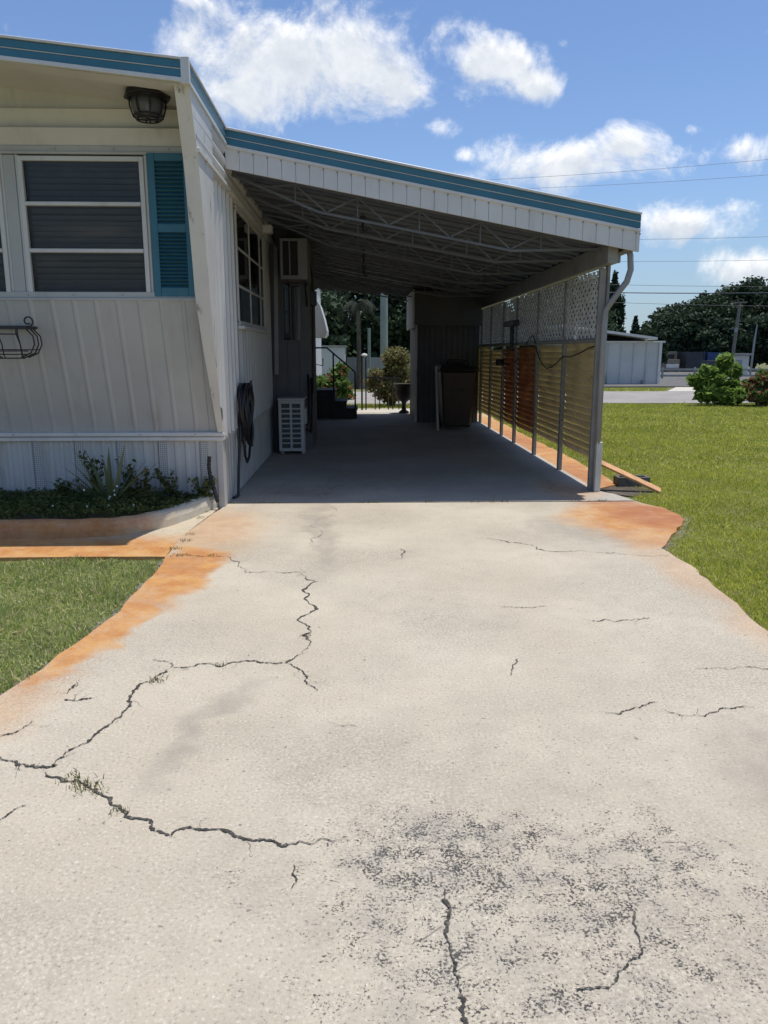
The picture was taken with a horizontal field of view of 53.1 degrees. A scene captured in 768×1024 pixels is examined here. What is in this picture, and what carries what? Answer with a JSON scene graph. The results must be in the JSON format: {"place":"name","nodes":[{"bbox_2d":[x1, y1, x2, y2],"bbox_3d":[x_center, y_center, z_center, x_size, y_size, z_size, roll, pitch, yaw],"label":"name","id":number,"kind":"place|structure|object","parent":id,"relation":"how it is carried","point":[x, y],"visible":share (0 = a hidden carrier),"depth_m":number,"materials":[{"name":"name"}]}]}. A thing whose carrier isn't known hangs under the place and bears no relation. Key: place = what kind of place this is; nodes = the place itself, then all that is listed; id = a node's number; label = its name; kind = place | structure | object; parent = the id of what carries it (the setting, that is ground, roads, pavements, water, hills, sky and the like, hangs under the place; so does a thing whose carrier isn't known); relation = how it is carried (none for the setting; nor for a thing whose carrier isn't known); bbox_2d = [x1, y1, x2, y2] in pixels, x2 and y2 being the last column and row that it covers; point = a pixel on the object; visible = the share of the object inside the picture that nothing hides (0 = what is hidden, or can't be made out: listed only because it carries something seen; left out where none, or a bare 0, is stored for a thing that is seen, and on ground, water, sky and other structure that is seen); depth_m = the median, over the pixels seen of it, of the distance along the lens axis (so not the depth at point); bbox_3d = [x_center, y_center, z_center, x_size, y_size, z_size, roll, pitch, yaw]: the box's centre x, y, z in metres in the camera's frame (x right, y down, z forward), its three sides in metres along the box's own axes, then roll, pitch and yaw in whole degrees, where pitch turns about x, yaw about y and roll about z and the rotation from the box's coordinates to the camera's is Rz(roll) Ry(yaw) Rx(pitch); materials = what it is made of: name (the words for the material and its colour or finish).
{"place":"outdoors","nodes":[
{"label":"outdoors","id":0,"kind":"place"},
{"bbox_2d":[0,554,162,694],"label":"lawn","id":1,"kind":"structure","parent":0,"point":[18,620],"depth_m":4.13,"materials":[{"name":"green plant"}]},
{"bbox_2d":[347,357,409,388],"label":"boundary wall","id":2,"kind":"structure","parent":0,"point":[352,362],"depth_m":31.82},
{"bbox_2d":[357,409,409,411],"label":"path","id":3,"kind":"structure","parent":0,"point":[380,410],"depth_m":17.22,"materials":[{"name":"concrete"}]},
{"bbox_2d":[361,353,400,409],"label":"metal gate","id":4,"kind":"structure","parent":3,"relation":"on","point":[365,356],"depth_m":17.34,"materials":[{"name":"black metal"}]},
{"bbox_2d":[0,449,767,1023],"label":"driveway","id":5,"kind":"structure","parent":0,"point":[478,763],"depth_m":2.36,"materials":[{"name":"concrete"}]},
{"bbox_2d":[55,499,606,815],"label":"crack weeds","id":6,"kind":"object","parent":5,"relation":"on","point":[97,782],"visible":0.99,"depth_m":2.39,"materials":[{"name":"green plant"}]},
{"bbox_2d":[0,356,767,692],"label":"ground","id":7,"kind":"structure","parent":0,"point":[762,366],"depth_m":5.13,"materials":[{"name":"green plant"}]},
{"bbox_2d":[0,507,219,560],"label":"rusty strip","id":8,"kind":"object","parent":7,"relation":"on","point":[148,545],"visible":0.36,"depth_m":5.24,"materials":[{"name":"concrete"}]},
{"bbox_2d":[0,493,217,537],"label":"garden curb","id":9,"kind":"structure","parent":8,"relation":"on","point":[88,527],"depth_m":5.52,"materials":[{"name":"concrete"}]},
{"bbox_2d":[0,497,213,519],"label":"bed soil","id":10,"kind":"structure","parent":9,"relation":"in","point":[31,516],"depth_m":5.80,"materials":[{"name":"brown soil"}]},
{"bbox_2d":[53,475,78,500],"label":"weed plant","id":11,"kind":"object","parent":10,"relation":"on","point":[63,483],"visible":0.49,"depth_m":6.36,"materials":[{"name":"green plant"}]},
{"bbox_2d":[79,450,104,488],"bbox_3d":[-2.374,-0.294,6.312,0.189,0.429,0.172,11,16,41],"label":"weed plant","id":12,"kind":"object","parent":10,"relation":"on","point":[97,461],"visible":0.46,"depth_m":6.28,"materials":[{"name":"green plant"}]},
{"bbox_2d":[37,442,174,504],"bbox_3d":[-2.201,-0.296,6.047,0.896,0.536,0.863,9,15,37],"label":"strap leaf plant","id":13,"kind":"object","parent":10,"relation":"on","point":[110,488],"visible":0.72,"depth_m":6.08,"materials":[{"name":"green plant"}]},
{"bbox_2d":[0,485,212,519],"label":"ground cover","id":14,"kind":"object","parent":10,"relation":"on","point":[19,497],"visible":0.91,"depth_m":5.90,"materials":[{"name":"green plant"}]},
{"bbox_2d":[115,459,136,495],"bbox_3d":[-2.111,-0.275,6.342,0.169,0.380,0.131,2,12,9],"label":"weed plant","id":15,"kind":"object","parent":10,"relation":"on","point":[126,474],"visible":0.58,"depth_m":6.33,"materials":[{"name":"green plant"}]},
{"bbox_2d":[130,466,160,499],"bbox_3d":[-1.940,-0.221,6.258,0.204,0.307,0.231,-7,14,-32],"label":"weed plant","id":16,"kind":"object","parent":10,"relation":"on","point":[147,473],"visible":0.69,"depth_m":6.22,"materials":[{"name":"green plant"}]},
{"bbox_2d":[154,469,178,497],"bbox_3d":[-1.797,-0.221,6.366,0.191,0.268,0.214,-4,12,-18],"label":"weed plant","id":17,"kind":"object","parent":10,"relation":"on","point":[171,490],"visible":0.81,"depth_m":6.36,"materials":[{"name":"green plant"}]},
{"bbox_2d":[187,475,216,497],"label":"weed plant","id":18,"kind":"object","parent":10,"relation":"on","point":[202,490],"visible":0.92,"depth_m":6.40,"materials":[{"name":"green plant"}]},
{"bbox_2d":[207,456,218,502],"bbox_3d":[-1.425,-0.270,6.410,0.096,0.388,0.037,3,12,16],"label":"drain hose","id":19,"kind":"object","parent":10,"relation":"on","point":[211,479],"visible":1,"depth_m":6.40,"materials":[{"name":"black rubber"}]},
{"bbox_2d":[0,34,328,508],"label":"mobile home","id":20,"kind":"object","parent":7,"relation":"on","point":[136,273],"visible":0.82,"depth_m":5.99,"materials":[{"name":"white metal"}]},
{"bbox_2d":[0,154,14,291],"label":"window","id":21,"kind":"structure","parent":20,"relation":"in","point":[8,284],"depth_m":5.84,"materials":[{"name":"white metal"}]},
{"bbox_2d":[0,316,42,358],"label":"wire basket planter","id":22,"kind":"object","parent":20,"relation":"attached to","point":[30,327],"visible":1,"depth_m":5.82,"materials":[{"name":"black metal"}]},
{"bbox_2d":[14,154,153,291],"bbox_3d":[-2.268,-2.171,5.864,0.974,1.022,0.094,0,12,-2],"label":"window","id":23,"kind":"structure","parent":20,"relation":"in","point":[72,171],"depth_m":5.87,"materials":[{"name":"white metal"}]},
{"bbox_2d":[123,86,170,123],"bbox_3d":[-1.644,-2.890,5.453,0.305,0.238,0.410,4,13,20],"label":"wall lantern","id":24,"kind":"object","parent":20,"relation":"attached to","point":[147,105],"depth_m":5.33,"materials":[{"name":"black metal"}]},
{"bbox_2d":[232,380,254,498],"bbox_3d":[-1.303,-0.705,7.180,0.153,1.028,0.828,0,12,-2],"label":"garden hose","id":25,"kind":"object","parent":20,"relation":"hanging from","point":[245,397],"visible":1,"depth_m":7.08,"materials":[{"name":"black rubber"}]},
{"bbox_2d":[233,205,269,333],"bbox_3d":[-1.390,-2.500,8.217,0.074,1.117,2.110,0,12,-2],"label":"window","id":26,"kind":"structure","parent":20,"relation":"in","point":[249,264],"depth_m":7.95,"materials":[{"name":"white metal"}]},
{"bbox_2d":[261,224,272,233],"bbox_3d":[-1.356,-3.259,8.806,0.160,0.130,0.150,0,12,-2],"label":"floodlight","id":27,"kind":"object","parent":20,"relation":"attached to","point":[267,228],"visible":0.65,"depth_m":8.74,"materials":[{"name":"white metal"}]},
{"bbox_2d":[267,234,278,374],"bbox_3d":[-1.376,-2.547,9.488,0.089,1.698,0.820,0,12,-2],"label":"conduit pipe","id":28,"kind":"object","parent":20,"relation":"attached to","point":[276,326],"visible":0.82,"depth_m":9.85,"materials":[{"name":"metal"}]},
{"bbox_2d":[281,284,301,341],"bbox_3d":[-1.191,-2.569,9.930,0.250,0.720,0.031,0,12,-2],"label":"window","id":29,"kind":"structure","parent":20,"relation":"in","point":[291,295],"depth_m":9.93,"materials":[{"name":"grey glass"}]},
{"bbox_2d":[280,238,309,305],"bbox_3d":[-1.095,-2.963,9.562,0.325,0.758,0.592,0,12,-2],"label":"window air conditioner","id":30,"kind":"object","parent":20,"relation":"attached to","point":[294,260],"depth_m":9.26,"materials":[{"name":"white metal"}]},
{"bbox_2d":[310,264,316,392],"bbox_3d":[-0.926,-2.401,10.123,0.090,1.652,0.150,0,12,-2],"label":"downspout","id":31,"kind":"object","parent":20,"relation":"attached to","point":[313,298],"visible":0.94,"depth_m":10.06,"materials":[{"name":"black metal"}]},
{"bbox_2d":[321,346,346,376],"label":"pale outbuilding","id":32,"kind":"structure","parent":7,"relation":"on","point":[338,351],"depth_m":29.36,"materials":[{"name":"white paint"}]},
{"bbox_2d":[316,361,356,399],"bbox_3d":[-1.133,-2.772,16.954,1.071,1.136,0.832,0,12,-2],"label":"hibiscus shrub","id":33,"kind":"object","parent":7,"relation":"on","point":[343,385],"visible":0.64,"depth_m":16.78,"materials":[{"name":"green plant"}]},
{"bbox_2d":[320,289,356,355],"bbox_3d":[-4.431,-9.608,39.762,6.159,6.565,4.352,0,12,-2],"label":"broadleaf tree","id":34,"kind":"object","parent":7,"relation":"on","point":[332,305],"visible":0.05,"depth_m":38.91,"materials":[{"name":"green plant"}]},
{"bbox_2d":[1,511,700,694],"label":"edge gravel","id":35,"kind":"structure","parent":7,"relation":"on","point":[139,585],"depth_m":4.38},
{"bbox_2d":[336,299,379,388],"bbox_3d":[-0.996,-6.769,31.303,1.948,3.644,1.890,0,12,-2],"label":"palm tree","id":36,"kind":"object","parent":7,"relation":"on","point":[361,305],"visible":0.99,"depth_m":31.09,"materials":[{"name":"green plant"}]},
{"bbox_2d":[320,290,406,362],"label":"broadleaf tree","id":37,"kind":"object","parent":7,"relation":"on","point":[346,297],"visible":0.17,"depth_m":41.35,"materials":[{"name":"green plant"}]},
{"bbox_2d":[368,328,370,387],"bbox_3d":[-0.567,-5.829,29.427,0.119,2.350,0.120,0,12,-2],"label":"thin post","id":38,"kind":"object","parent":7,"relation":"on","point":[369,348],"visible":0.66,"depth_m":29.31,"materials":[{"name":"metal"}]},
{"bbox_2d":[380,293,387,368],"bbox_3d":[0.003,-6.774,25.159,0.260,5.650,0.260,0,12,-2],"label":"concrete pole","id":39,"kind":"object","parent":7,"relation":"on","point":[383,323],"visible":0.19,"depth_m":25.21,"materials":[{"name":"grey concrete"}]},
{"bbox_2d":[363,346,409,405],"bbox_3d":[0.171,-3.295,18.664,1.255,1.463,1.098,3,12,16],"label":"bougainvillea shrub","id":40,"kind":"object","parent":7,"relation":"on","point":[395,361],"visible":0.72,"depth_m":18.38,"materials":[{"name":"green plant"}]},
{"bbox_2d":[358,293,488,356],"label":"broadleaf tree","id":41,"kind":"object","parent":7,"relation":"on","point":[399,334],"visible":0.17,"depth_m":40.76,"materials":[{"name":"green plant"}]},
{"bbox_2d":[347,402,653,408],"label":"verge grass","id":42,"kind":"structure","parent":7,"relation":"on","point":[382,406],"depth_m":18.52,"materials":[{"name":"green plant"}]},
{"bbox_2d":[479,296,554,374],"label":"broadleaf tree","id":43,"kind":"object","parent":7,"relation":"on","point":[498,347],"visible":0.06,"depth_m":43.16,"materials":[{"name":"green plant"}]},
{"bbox_2d":[477,413,615,488],"bbox_3d":[2.093,-1.141,11.968,0.393,0.060,9.250,0,12,-2],"label":"side strip","id":44,"kind":"object","parent":7,"relation":"on","point":[575,468],"visible":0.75,"depth_m":9.91,"materials":[{"name":"concrete"}]},
{"bbox_2d":[511,273,621,379],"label":"broadleaf tree","id":45,"kind":"object","parent":7,"relation":"on","point":[612,327],"visible":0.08,"depth_m":45.79,"materials":[{"name":"green plant"}]},
{"bbox_2d":[541,325,665,383],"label":"white sheet shed","id":46,"kind":"structure","parent":7,"relation":"on","point":[633,358],"depth_m":39.68,"materials":[{"name":"metal"}]},
{"bbox_2d":[608,270,626,332],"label":"conifer tree","id":47,"kind":"object","parent":7,"relation":"on","point":[622,300],"visible":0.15,"depth_m":58.12,"materials":[{"name":"green plant"}]},
{"bbox_2d":[600,486,651,496],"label":"bare soil","id":48,"kind":"structure","parent":7,"relation":"on","point":[625,491],"depth_m":7.42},
{"bbox_2d":[602,460,660,492],"bbox_3d":[2.334,-0.351,7.372,0.634,0.315,0.091,3,12,15],"label":"wood plank","id":49,"kind":"object","parent":7,"relation":"on","point":[631,477],"visible":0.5,"depth_m":7.35,"materials":[{"name":"brown wood"}]},
{"bbox_2d":[613,475,649,486],"bbox_3d":[2.479,-0.308,7.703,0.320,0.105,0.160,0,12,-2],"label":"concrete block","id":50,"kind":"object","parent":7,"relation":"on","point":[620,481],"depth_m":7.63,"materials":[{"name":"grey concrete"}]},
{"bbox_2d":[629,315,641,334],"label":"conifer tree","id":51,"kind":"object","parent":7,"relation":"on","point":[635,327],"visible":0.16,"depth_m":58.82,"materials":[{"name":"green plant"}]},
{"bbox_2d":[650,340,670,364],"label":"round tree","id":52,"kind":"object","parent":7,"relation":"on","point":[664,359],"visible":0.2,"depth_m":56.92,"materials":[{"name":"green plant"}]},
{"bbox_2d":[638,328,686,351],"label":"broadleaf tree","id":53,"kind":"object","parent":7,"relation":"on","point":[651,332],"visible":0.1,"depth_m":85.19,"materials":[{"name":"green plant"}]},
{"bbox_2d":[640,306,686,330],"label":"broadleaf tree","id":54,"kind":"object","parent":7,"relation":"on","point":[655,317],"visible":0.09,"depth_m":90.01,"materials":[{"name":"green plant"}]},
{"bbox_2d":[664,300,688,314],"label":"broadleaf tree","id":55,"kind":"object","parent":7,"relation":"on","point":[674,307],"visible":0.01,"depth_m":92.94,"materials":[{"name":"green plant"}]},
{"bbox_2d":[657,310,709,351],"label":"broadleaf tree","id":56,"kind":"object","parent":7,"relation":"on","point":[678,333],"visible":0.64,"depth_m":83.43,"materials":[{"name":"green plant"}]},
{"bbox_2d":[683,290,717,310],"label":"broadleaf tree","id":57,"kind":"object","parent":7,"relation":"on","point":[701,297],"visible":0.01,"depth_m":92.87,"materials":[{"name":"green plant"}]},
{"bbox_2d":[700,361,715,366],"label":"dark trailer","id":58,"kind":"object","parent":7,"relation":"on","point":[708,362],"visible":0.11,"depth_m":75.31,"materials":[{"name":"black metal"}]},
{"bbox_2d":[660,367,766,377],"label":"rail fence","id":59,"kind":"object","parent":7,"relation":"on","point":[663,370],"visible":0.39,"depth_m":51.86,"materials":[{"name":"grey metal"}]},
{"bbox_2d":[685,351,746,405],"bbox_3d":[8.102,-3.262,18.882,1.502,1.346,1.171,0,12,-2],"label":"green shrub","id":60,"kind":"object","parent":7,"relation":"on","point":[710,383],"visible":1,"depth_m":18.68,"materials":[{"name":"green plant"}]},
{"bbox_2d":[679,292,755,325],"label":"broadleaf tree","id":61,"kind":"object","parent":7,"relation":"on","point":[710,310],"visible":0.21,"depth_m":86.83,"materials":[{"name":"green plant"}]},
{"bbox_2d":[686,317,761,355],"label":"broadleaf tree","id":62,"kind":"object","parent":7,"relation":"on","point":[718,335],"visible":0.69,"depth_m":81.16,"materials":[{"name":"green plant"}]},
{"bbox_2d":[687,275,767,309],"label":"broadleaf tree","id":63,"kind":"object","parent":7,"relation":"on","point":[756,281],"visible":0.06,"depth_m":89.56,"materials":[{"name":"green plant"}]},
{"bbox_2d":[730,301,747,368],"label":"utility pole","id":64,"kind":"object","parent":7,"relation":"on","point":[736,328],"visible":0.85,"depth_m":55.16,"materials":[{"name":"grey wood"}]},
{"bbox_2d":[735,312,767,368],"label":"broadleaf tree","id":65,"kind":"object","parent":7,"relation":"on","point":[761,353],"visible":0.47,"depth_m":81.50,"materials":[{"name":"green plant"}]},
{"bbox_2d":[749,324,757,374],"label":"street light pole","id":66,"kind":"object","parent":7,"relation":"on","point":[751,363],"visible":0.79,"depth_m":61.60,"materials":[{"name":"grey metal"}]},
{"bbox_2d":[740,368,767,405],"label":"croton shrub","id":67,"kind":"object","parent":7,"relation":"on","point":[756,388],"visible":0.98,"depth_m":18.50,"materials":[{"name":"green plant"}]},
{"bbox_2d":[741,282,767,315],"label":"broadleaf tree","id":68,"kind":"object","parent":7,"relation":"on","point":[763,297],"visible":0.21,"depth_m":86.27,"materials":[{"name":"green plant"}]},
{"bbox_2d":[0,0,767,332],"label":"sky","id":69,"kind":"structure","parent":0,"point":[501,90],"materials":[{"name":"blue"}]},
{"bbox_2d":[229,412,634,503],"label":"carport floor","id":70,"kind":"structure","parent":0,"point":[417,462],"depth_m":8.61,"materials":[{"name":"concrete"}]},
{"bbox_2d":[277,374,313,453],"bbox_3d":[-1.135,-1.267,9.949,0.426,0.999,0.514,0,12,-2],"label":"condenser unit","id":71,"kind":"object","parent":70,"relation":"on","point":[292,412],"visible":1,"depth_m":9.76,"materials":[{"name":"white metal"}]},
{"bbox_2d":[317,388,357,417],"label":"entry steps","id":72,"kind":"structure","parent":70,"relation":"on","point":[330,404],"depth_m":15.08,"materials":[{"name":"black concrete"}]},
{"bbox_2d":[316,347,355,407],"bbox_3d":[-1.014,-2.613,14.978,0.932,1.176,0.032,0,12,-2],"label":"handrail","id":73,"kind":"object","parent":72,"relation":"on","point":[340,359],"visible":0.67,"depth_m":14.93,"materials":[{"name":"black metal"}]},
{"bbox_2d":[394,383,409,412],"bbox_3d":[0.425,-2.420,16.373,0.430,0.620,0.430,0,12,-2],"label":"pedestal urn","id":74,"kind":"object","parent":70,"relation":"on","point":[402,392],"visible":0.88,"depth_m":16.21,"materials":[{"name":"ceramic"}]},
{"bbox_2d":[225,127,641,491],"bbox_3d":[0.280,-2.630,11.358,3.541,3.094,9.651,0,12,-2],"label":"carport","id":75,"kind":"object","parent":70,"relation":"on","point":[491,243],"visible":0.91,"depth_m":7.63,"materials":[{"name":"white metal"}]},
{"bbox_2d":[360,213,367,232],"bbox_3d":[-0.200,-2.945,7.606,0.082,0.352,0.060,0,12,-2],"label":"hanging hook","id":76,"kind":"object","parent":75,"relation":"hanging from","point":[362,223],"visible":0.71,"depth_m":7.61,"materials":[{"name":"black metal"}]},
{"bbox_2d":[361,249,367,276],"bbox_3d":[-0.254,-3.271,10.091,0.082,0.372,0.060,0,12,-2],"label":"hanging hook","id":77,"kind":"object","parent":75,"relation":"hanging from","point":[363,267],"visible":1,"depth_m":10.08,"materials":[{"name":"black metal"}]},
{"bbox_2d":[495,359,503,365],"bbox_3d":[1.770,-2.289,11.763,0.140,0.100,0.140,0,12,-2],"label":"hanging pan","id":78,"kind":"object","parent":75,"relation":"hanging from","point":[499,362],"visible":0.98,"depth_m":11.71,"materials":[{"name":"black metal"}]},
{"bbox_2d":[504,320,519,350],"bbox_3d":[1.792,-2.484,10.854,0.090,0.415,0.700,0,12,-2],"label":"push broom","id":79,"kind":"object","parent":75,"relation":"hanging from","point":[511,324],"visible":1,"depth_m":10.78,"materials":[{"name":"black metal"}]},
{"bbox_2d":[503,334,594,368],"bbox_3d":[1.890,-1.970,9.411,0.014,0.412,4.701,0,12,-2],"label":"loose cable","id":80,"kind":"object","parent":75,"relation":"attached to","point":[539,357],"visible":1,"depth_m":9.29,"materials":[{"name":"black rubber"}]},
{"bbox_2d":[435,366,438,429],"bbox_3d":[0.884,-1.893,12.819,0.043,1.055,0.244,-2,12,-7],"label":"pvc pole","id":81,"kind":"object","parent":70,"relation":"on","point":[437,406],"visible":1,"depth_m":12.80,"materials":[{"name":"grey plastic"}]},
{"bbox_2d":[407,289,481,421],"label":"storage shed","id":82,"kind":"structure","parent":70,"relation":"on","point":[443,329],"depth_m":14.00,"materials":[{"name":"grey metal"}]},
{"bbox_2d":[436,359,478,426],"bbox_3d":[1.219,-2.000,13.046,0.655,1.165,0.867,0,12,-2],"label":"trash cart","id":83,"kind":"object","parent":70,"relation":"on","point":[456,385],"visible":0.91,"depth_m":12.70,"materials":[{"name":"plastic"}]},
{"bbox_2d":[347,391,752,404],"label":"road","id":84,"kind":"structure","parent":0,"point":[653,397],"depth_m":21.96,"materials":[{"name":"grey asphalt"}]},
{"bbox_2d":[504,387,667,390],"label":"verge grass","id":85,"kind":"structure","parent":0,"point":[634,389],"depth_m":27.23,"materials":[{"name":"green plant"}]},
{"bbox_2d":[491,159,767,179],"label":"power line","id":86,"kind":"object","parent":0,"point":[625,171],"visible":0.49,"depth_m":47.21,"materials":[{"name":"metal"}]},
{"bbox_2d":[527,175,761,188],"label":"power line","id":87,"kind":"object","parent":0,"point":[650,182],"visible":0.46,"depth_m":47.39,"materials":[{"name":"metal"}]},
{"bbox_2d":[614,302,737,305],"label":"power line","id":88,"kind":"object","parent":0,"point":[682,304],"visible":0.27,"depth_m":48.95,"materials":[{"name":"metal"}]},
{"bbox_2d":[604,371,756,386],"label":"yard pavement","id":89,"kind":"structure","parent":0,"point":[672,381],"depth_m":44.27,"materials":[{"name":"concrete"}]},
{"bbox_2d":[661,351,679,371],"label":"old truck","id":90,"kind":"object","parent":89,"relation":"on","point":[673,361],"visible":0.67,"depth_m":79.57,"materials":[{"name":"white metal"}]},
{"bbox_2d":[677,351,704,371],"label":"shipping container","id":91,"kind":"object","parent":89,"relation":"on","point":[690,360],"visible":0.55,"depth_m":79.58,"materials":[{"name":"grey metal"}]},
{"bbox_2d":[704,352,722,360],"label":"shipping container","id":92,"kind":"object","parent":89,"relation":"on","point":[710,356],"visible":0.27,"depth_m":79.49,"materials":[{"name":"blue metal"}]},
{"bbox_2d":[734,353,752,374],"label":"gatehouse","id":93,"kind":"object","parent":89,"relation":"on","point":[744,360],"visible":0.45,"depth_m":59.75,"materials":[{"name":"white paint"}]},
{"bbox_2d":[669,387,694,390],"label":"side road","id":94,"kind":"structure","parent":0,"point":[682,389],"depth_m":28.28,"materials":[{"name":"concrete"}]},
{"bbox_2d":[620,260,750,261],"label":"power line","id":95,"kind":"object","parent":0,"point":[673,261],"visible":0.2,"depth_m":48.37,"materials":[{"name":"metal"}]},
{"bbox_2d":[609,292,767,293],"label":"power line","id":96,"kind":"object","parent":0,"point":[690,293],"visible":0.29,"depth_m":48.83,"materials":[{"name":"metal"}]},
{"bbox_2d":[610,284,767,286],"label":"power line","id":97,"kind":"object","parent":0,"point":[721,286],"visible":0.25,"depth_m":48.82,"materials":[{"name":"metal"}]},
{"bbox_2d":[640,237,745,239],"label":"power line","id":98,"kind":"object","parent":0,"point":[702,238],"visible":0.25,"depth_m":48.16,"materials":[{"name":"metal"}]}
]}

